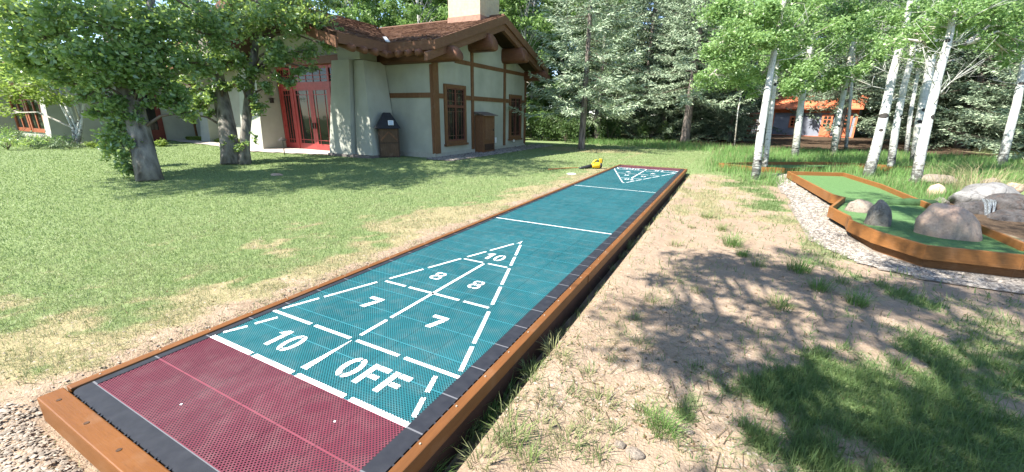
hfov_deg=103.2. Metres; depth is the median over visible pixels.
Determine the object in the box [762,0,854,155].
aspen tree
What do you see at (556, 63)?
woodland tree
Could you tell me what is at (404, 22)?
woodland tree
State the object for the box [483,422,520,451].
grass tuft
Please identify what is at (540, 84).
woodland tree
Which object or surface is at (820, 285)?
grass tuft
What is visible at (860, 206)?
boulder
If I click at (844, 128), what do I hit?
door
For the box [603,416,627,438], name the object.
grass tuft
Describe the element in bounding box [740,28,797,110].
spruce tree
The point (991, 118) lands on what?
spruce tree
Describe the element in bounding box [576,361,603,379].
grass tuft
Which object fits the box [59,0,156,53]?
woodland tree
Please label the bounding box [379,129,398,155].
door
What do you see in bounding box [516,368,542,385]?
grass tuft
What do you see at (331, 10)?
sky
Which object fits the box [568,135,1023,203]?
tall grass
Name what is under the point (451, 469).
grass tuft
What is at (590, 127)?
woodland tree
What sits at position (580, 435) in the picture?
grass tuft
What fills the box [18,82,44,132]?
window
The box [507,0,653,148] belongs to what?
spruce tree
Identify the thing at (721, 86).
aspen tree
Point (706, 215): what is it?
grass tuft
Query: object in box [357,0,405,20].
woodland tree
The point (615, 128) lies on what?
shrub
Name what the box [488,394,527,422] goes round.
grass tuft
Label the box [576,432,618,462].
grass tuft
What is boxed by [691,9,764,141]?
spruce tree
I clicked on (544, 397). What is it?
grass tuft
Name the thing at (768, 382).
lawn grass
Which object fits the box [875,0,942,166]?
aspen tree
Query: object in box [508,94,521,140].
window
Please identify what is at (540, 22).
woodland tree
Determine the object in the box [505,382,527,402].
grass tuft
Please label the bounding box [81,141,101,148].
shrub
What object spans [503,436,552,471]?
grass tuft
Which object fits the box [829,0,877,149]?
aspen tree
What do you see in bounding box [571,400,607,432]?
grass tuft
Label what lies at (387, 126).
trash bin
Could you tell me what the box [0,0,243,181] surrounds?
cottonwood tree
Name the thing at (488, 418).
grass tuft
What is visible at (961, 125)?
spruce tree
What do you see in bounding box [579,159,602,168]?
leaf blower
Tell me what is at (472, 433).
grass tuft
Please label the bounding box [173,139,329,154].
walkway
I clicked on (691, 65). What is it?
spruce tree
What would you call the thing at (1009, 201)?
waterfall rock
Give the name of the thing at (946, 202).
waterfall rock
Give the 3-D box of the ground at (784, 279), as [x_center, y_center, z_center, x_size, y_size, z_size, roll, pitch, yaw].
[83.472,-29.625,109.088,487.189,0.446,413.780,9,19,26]
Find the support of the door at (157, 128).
in the lodge
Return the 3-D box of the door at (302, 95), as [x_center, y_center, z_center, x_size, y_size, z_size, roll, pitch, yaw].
[-9.281,-5.256,18.210,1.155,2.670,0.110,9,19,26]
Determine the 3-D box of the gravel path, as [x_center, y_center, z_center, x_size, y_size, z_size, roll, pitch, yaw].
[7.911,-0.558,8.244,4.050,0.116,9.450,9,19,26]
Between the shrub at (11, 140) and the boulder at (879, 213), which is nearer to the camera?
the boulder at (879, 213)
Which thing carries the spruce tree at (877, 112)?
on the ground at (784, 279)
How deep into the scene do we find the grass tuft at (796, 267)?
4.79 m
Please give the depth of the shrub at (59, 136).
18.15 m
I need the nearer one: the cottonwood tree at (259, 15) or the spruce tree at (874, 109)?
the cottonwood tree at (259, 15)
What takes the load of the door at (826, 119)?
in the shed
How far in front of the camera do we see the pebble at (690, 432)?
2.31 m
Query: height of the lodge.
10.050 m
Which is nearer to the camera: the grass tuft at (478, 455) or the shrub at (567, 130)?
the grass tuft at (478, 455)
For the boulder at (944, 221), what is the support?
on the minigolf green at (995, 252)
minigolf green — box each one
[718,162,929,172]
[786,171,1023,277]
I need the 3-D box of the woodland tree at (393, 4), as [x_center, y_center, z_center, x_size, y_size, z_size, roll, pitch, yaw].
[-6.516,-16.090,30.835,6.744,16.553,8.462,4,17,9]
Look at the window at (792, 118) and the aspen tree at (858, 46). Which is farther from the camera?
the window at (792, 118)
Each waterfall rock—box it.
[908,174,956,184]
[926,183,946,197]
[935,197,949,204]
[947,182,1020,203]
[955,201,996,214]
[980,193,1023,209]
[987,209,1023,221]
[1007,182,1023,192]
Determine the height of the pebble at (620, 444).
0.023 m
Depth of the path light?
16.05 m
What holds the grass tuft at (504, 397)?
on the ground at (784, 279)
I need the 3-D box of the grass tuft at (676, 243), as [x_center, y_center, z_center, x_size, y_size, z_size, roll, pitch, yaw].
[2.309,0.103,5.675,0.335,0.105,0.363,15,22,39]
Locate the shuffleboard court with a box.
[37,164,687,471]
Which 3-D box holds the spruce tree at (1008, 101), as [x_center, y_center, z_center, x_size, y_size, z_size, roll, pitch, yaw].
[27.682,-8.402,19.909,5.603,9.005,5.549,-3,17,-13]
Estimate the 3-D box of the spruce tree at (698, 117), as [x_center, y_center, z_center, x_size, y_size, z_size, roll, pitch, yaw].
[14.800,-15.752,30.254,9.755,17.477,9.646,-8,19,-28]
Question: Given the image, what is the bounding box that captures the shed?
[771,95,869,137]
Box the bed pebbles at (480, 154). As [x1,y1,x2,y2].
[426,144,551,160]
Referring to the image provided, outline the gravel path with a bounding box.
[776,178,1023,293]
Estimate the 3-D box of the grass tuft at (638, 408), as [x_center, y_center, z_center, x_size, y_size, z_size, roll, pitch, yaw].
[0.801,1.053,2.399,0.325,0.114,0.335,1,17,0]
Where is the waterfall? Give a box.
[981,198,996,214]
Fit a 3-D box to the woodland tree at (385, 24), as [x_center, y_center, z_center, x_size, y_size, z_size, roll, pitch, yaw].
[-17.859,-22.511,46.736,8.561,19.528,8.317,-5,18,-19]
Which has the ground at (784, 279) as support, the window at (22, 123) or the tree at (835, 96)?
the tree at (835, 96)
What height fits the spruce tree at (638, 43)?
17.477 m
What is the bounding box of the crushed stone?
[0,402,82,471]
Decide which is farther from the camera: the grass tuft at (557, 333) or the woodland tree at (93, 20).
the woodland tree at (93, 20)
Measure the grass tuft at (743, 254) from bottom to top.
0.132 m
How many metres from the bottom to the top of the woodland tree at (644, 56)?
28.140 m
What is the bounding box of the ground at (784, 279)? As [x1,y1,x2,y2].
[0,121,1023,471]
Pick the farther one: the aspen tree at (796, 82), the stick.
the aspen tree at (796, 82)
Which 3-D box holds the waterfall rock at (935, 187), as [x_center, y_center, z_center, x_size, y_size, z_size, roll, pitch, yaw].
[9.683,-1.000,9.282,0.326,0.398,0.283,9,19,26]
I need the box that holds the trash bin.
[375,112,400,157]
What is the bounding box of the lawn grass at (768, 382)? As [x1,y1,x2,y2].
[0,132,1023,471]
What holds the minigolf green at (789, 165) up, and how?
on the ground at (784, 279)
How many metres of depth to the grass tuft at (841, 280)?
4.54 m
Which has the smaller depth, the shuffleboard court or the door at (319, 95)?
the shuffleboard court
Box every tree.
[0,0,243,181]
[0,38,85,146]
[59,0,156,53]
[155,0,211,41]
[157,0,349,164]
[325,0,391,26]
[328,0,380,27]
[348,0,408,26]
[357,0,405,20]
[377,0,447,24]
[380,0,423,25]
[383,0,443,26]
[395,0,443,24]
[399,0,434,21]
[437,0,527,34]
[499,0,566,123]
[504,0,570,134]
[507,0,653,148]
[519,0,565,130]
[523,0,614,137]
[526,37,556,137]
[547,79,572,140]
[549,0,649,140]
[556,0,639,128]
[557,0,638,137]
[557,1,633,134]
[586,0,710,139]
[590,2,662,127]
[614,0,714,141]
[614,1,684,106]
[621,0,756,141]
[624,0,749,136]
[626,27,745,132]
[633,28,705,73]
[639,0,771,138]
[685,0,842,179]
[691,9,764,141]
[705,3,828,166]
[708,0,760,146]
[708,2,791,130]
[734,0,859,147]
[738,5,870,129]
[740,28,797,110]
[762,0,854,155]
[772,0,933,137]
[778,0,885,136]
[791,0,912,144]
[812,0,901,155]
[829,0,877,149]
[837,0,938,136]
[838,0,939,176]
[852,2,1023,143]
[857,1,1020,137]
[858,0,1023,150]
[866,0,1023,184]
[868,0,1001,145]
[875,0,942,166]
[889,0,1023,147]
[892,2,942,153]
[910,0,970,161]
[936,0,1023,160]
[965,0,1023,164]
[969,48,1023,115]
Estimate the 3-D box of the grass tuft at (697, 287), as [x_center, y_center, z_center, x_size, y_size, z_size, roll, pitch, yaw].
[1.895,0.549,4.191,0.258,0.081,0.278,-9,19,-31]
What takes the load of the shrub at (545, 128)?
on the ground at (784, 279)
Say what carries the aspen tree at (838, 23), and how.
on the ground at (784, 279)
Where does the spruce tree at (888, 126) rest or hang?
on the ground at (784, 279)
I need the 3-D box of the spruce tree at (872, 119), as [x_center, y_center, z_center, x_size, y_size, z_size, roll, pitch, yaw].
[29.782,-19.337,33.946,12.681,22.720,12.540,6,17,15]
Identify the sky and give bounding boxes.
[8,0,902,119]
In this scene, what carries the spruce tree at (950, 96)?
on the ground at (784, 279)
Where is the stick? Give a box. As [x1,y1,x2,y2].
[548,167,577,169]
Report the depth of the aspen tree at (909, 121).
20.93 m
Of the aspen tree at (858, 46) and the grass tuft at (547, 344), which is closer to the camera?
the grass tuft at (547, 344)
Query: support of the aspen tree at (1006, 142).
on the ground at (784, 279)
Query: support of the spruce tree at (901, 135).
on the ground at (784, 279)
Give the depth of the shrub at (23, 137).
18.16 m
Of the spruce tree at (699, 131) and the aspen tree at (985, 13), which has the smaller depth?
the aspen tree at (985, 13)
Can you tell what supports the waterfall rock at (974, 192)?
on the ground at (784, 279)
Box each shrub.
[0,123,30,138]
[0,131,48,149]
[8,131,54,145]
[30,138,82,148]
[31,133,90,146]
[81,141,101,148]
[154,138,168,146]
[527,110,565,140]
[552,112,588,142]
[591,117,624,139]
[632,119,678,139]
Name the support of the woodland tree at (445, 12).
on the ground at (784, 279)
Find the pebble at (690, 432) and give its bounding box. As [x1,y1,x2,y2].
[685,428,693,434]
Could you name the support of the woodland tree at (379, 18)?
on the ground at (784, 279)
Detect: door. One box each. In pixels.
[140,93,166,140]
[293,87,317,149]
[310,86,329,150]
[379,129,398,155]
[818,114,833,135]
[842,115,852,135]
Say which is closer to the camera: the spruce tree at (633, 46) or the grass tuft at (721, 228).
the grass tuft at (721, 228)
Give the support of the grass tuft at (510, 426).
on the ground at (784, 279)
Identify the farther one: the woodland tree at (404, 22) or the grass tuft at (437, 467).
the woodland tree at (404, 22)
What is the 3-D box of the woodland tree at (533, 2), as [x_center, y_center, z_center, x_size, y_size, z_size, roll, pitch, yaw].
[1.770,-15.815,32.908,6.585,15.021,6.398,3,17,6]
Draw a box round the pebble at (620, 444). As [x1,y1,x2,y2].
[614,440,625,448]
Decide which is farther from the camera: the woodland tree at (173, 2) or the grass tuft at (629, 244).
the woodland tree at (173, 2)
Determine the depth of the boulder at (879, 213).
6.23 m
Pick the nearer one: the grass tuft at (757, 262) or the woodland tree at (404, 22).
the grass tuft at (757, 262)
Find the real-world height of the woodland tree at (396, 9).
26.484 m
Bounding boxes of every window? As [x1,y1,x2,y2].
[7,83,32,131]
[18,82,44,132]
[443,83,468,146]
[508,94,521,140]
[788,116,795,127]
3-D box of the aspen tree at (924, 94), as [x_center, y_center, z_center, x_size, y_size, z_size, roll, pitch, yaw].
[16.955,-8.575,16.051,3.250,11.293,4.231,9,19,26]
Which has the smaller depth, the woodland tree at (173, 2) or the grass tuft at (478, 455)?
the grass tuft at (478, 455)
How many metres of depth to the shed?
35.34 m
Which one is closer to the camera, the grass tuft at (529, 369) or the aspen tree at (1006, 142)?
the grass tuft at (529, 369)
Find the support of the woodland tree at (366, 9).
on the ground at (784, 279)
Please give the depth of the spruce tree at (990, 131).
24.45 m
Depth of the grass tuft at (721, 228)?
6.48 m
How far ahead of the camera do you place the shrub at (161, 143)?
19.04 m
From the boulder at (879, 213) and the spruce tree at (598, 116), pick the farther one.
the spruce tree at (598, 116)
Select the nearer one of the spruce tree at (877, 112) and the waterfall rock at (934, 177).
the waterfall rock at (934, 177)
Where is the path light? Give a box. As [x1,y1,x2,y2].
[278,137,286,153]
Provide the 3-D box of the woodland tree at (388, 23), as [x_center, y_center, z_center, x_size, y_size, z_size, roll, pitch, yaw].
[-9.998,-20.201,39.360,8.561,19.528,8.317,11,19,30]
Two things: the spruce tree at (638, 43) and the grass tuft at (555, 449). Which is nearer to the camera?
the grass tuft at (555, 449)
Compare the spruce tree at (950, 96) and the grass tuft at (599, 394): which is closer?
the grass tuft at (599, 394)
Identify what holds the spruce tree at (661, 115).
on the ground at (784, 279)
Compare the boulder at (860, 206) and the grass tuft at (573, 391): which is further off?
the boulder at (860, 206)
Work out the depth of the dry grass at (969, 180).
9.49 m
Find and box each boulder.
[844,199,872,212]
[864,199,891,226]
[913,202,982,241]
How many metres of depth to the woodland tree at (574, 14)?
35.08 m
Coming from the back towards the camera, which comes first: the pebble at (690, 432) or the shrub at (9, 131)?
the shrub at (9, 131)
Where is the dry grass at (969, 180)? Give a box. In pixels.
[907,156,1023,192]
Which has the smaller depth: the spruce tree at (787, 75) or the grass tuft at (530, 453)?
the grass tuft at (530, 453)
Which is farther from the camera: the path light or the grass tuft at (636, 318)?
the path light
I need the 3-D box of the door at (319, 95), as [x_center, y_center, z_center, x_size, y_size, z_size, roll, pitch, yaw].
[-8.251,-5.087,17.693,1.155,2.670,0.110,9,19,26]
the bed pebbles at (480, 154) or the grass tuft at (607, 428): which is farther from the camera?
the bed pebbles at (480, 154)
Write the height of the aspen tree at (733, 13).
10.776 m
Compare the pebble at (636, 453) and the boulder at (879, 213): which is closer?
the pebble at (636, 453)
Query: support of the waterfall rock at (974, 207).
on the ground at (784, 279)
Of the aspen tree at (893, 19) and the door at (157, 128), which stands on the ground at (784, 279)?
the aspen tree at (893, 19)
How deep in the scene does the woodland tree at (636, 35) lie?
40.14 m
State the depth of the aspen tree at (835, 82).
18.76 m
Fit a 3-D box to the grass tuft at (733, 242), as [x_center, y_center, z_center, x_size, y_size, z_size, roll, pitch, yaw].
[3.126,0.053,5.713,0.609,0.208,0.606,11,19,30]
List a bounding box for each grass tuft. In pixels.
[428,442,465,471]
[440,459,460,471]
[450,415,487,457]
[458,431,505,471]
[467,391,506,434]
[482,406,540,452]
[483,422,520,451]
[484,372,532,416]
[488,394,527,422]
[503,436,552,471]
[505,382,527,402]
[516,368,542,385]
[517,355,549,379]
[519,403,564,435]
[529,387,560,406]
[536,332,575,355]
[539,435,568,461]
[542,413,600,455]
[549,325,568,340]
[554,347,574,364]
[565,378,589,399]
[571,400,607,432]
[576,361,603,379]
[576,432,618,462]
[578,376,619,411]
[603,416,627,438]
[625,309,643,322]
[627,239,637,250]
[627,332,657,349]
[628,394,673,429]
[635,397,694,444]
[644,293,663,303]
[669,237,686,246]
[686,281,705,293]
[701,212,713,218]
[711,222,732,231]
[714,228,757,247]
[732,244,755,257]
[748,255,767,267]
[759,288,798,311]
[779,251,824,273]
[803,273,848,292]
[830,271,861,284]
[833,283,887,307]
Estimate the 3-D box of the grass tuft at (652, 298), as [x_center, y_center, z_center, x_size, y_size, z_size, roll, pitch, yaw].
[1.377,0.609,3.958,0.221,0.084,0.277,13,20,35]
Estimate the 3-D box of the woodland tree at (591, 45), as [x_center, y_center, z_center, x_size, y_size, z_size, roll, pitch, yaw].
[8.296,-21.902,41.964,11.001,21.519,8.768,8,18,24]
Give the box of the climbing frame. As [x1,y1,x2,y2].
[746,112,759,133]
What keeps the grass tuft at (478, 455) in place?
on the ground at (784, 279)
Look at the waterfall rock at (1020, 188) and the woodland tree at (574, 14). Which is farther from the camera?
the woodland tree at (574, 14)
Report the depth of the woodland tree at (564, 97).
27.57 m
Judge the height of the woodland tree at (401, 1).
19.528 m
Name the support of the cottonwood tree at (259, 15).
on the ground at (784, 279)
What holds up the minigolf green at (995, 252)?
on the ground at (784, 279)
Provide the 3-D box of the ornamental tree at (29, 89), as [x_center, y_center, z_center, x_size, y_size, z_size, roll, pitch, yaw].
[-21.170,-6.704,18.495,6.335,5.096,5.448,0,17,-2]
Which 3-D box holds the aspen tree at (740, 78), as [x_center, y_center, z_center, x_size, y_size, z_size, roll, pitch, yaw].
[8.659,-6.878,13.095,4.374,9.452,2.843,-4,17,-17]
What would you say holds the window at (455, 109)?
in the lodge
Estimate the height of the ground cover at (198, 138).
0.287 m
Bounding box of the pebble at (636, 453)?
[625,446,644,459]
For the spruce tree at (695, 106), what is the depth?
41.21 m
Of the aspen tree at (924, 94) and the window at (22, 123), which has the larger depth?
the window at (22, 123)
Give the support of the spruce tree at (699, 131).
on the ground at (784, 279)
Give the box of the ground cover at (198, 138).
[185,136,239,141]
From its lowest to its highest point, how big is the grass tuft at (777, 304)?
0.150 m
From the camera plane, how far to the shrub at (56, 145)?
17.23 m
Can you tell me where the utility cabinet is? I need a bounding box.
[474,112,497,152]
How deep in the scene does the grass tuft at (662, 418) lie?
2.33 m
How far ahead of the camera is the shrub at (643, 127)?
28.52 m
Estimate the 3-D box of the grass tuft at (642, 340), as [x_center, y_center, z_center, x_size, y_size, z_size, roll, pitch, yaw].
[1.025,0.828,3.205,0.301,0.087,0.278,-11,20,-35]
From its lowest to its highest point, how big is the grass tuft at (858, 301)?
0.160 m
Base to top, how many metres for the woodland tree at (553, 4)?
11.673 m
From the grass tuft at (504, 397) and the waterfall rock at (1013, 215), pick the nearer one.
the grass tuft at (504, 397)
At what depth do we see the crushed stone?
2.08 m
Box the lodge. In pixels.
[0,0,549,158]
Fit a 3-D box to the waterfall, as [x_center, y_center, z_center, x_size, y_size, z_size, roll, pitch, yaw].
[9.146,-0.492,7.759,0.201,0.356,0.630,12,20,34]
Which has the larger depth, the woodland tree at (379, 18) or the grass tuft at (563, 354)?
the woodland tree at (379, 18)
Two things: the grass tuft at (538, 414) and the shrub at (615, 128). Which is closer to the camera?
the grass tuft at (538, 414)

